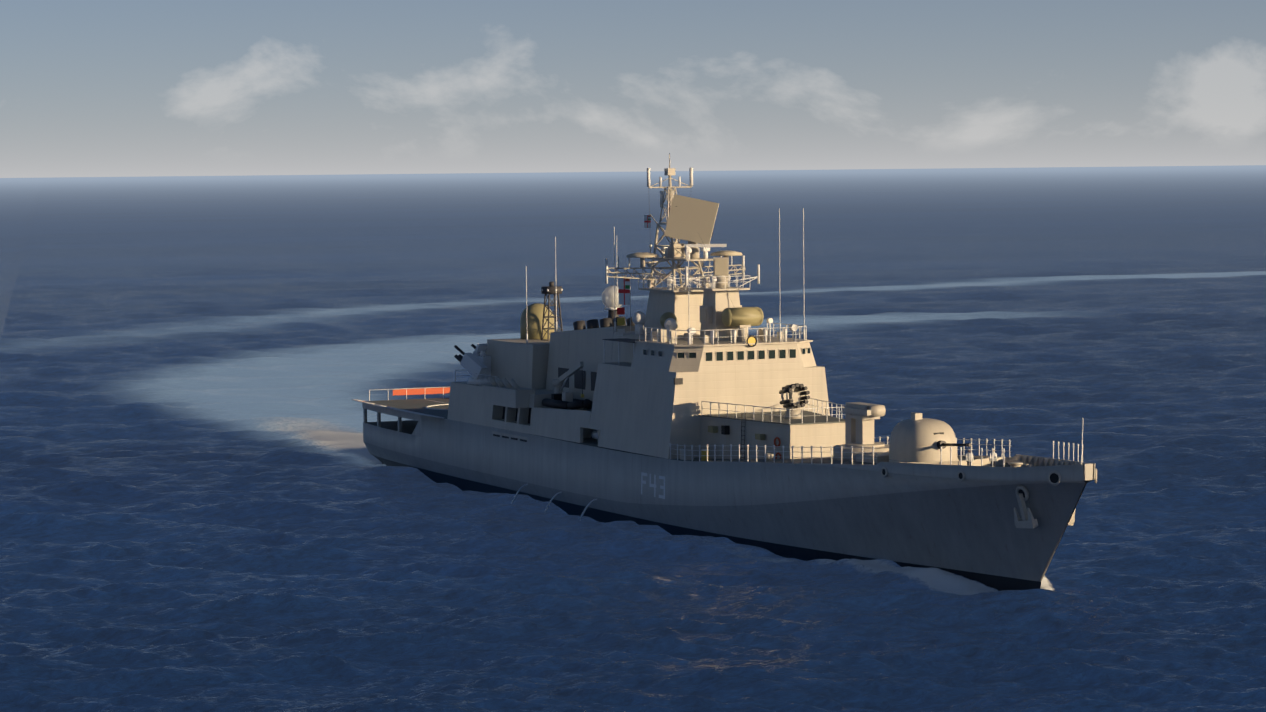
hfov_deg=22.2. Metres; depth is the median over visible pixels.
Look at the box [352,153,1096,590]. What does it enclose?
warship
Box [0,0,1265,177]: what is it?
sky
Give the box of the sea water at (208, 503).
[0,167,1265,711]
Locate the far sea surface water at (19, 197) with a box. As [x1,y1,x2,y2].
[0,165,1265,336]

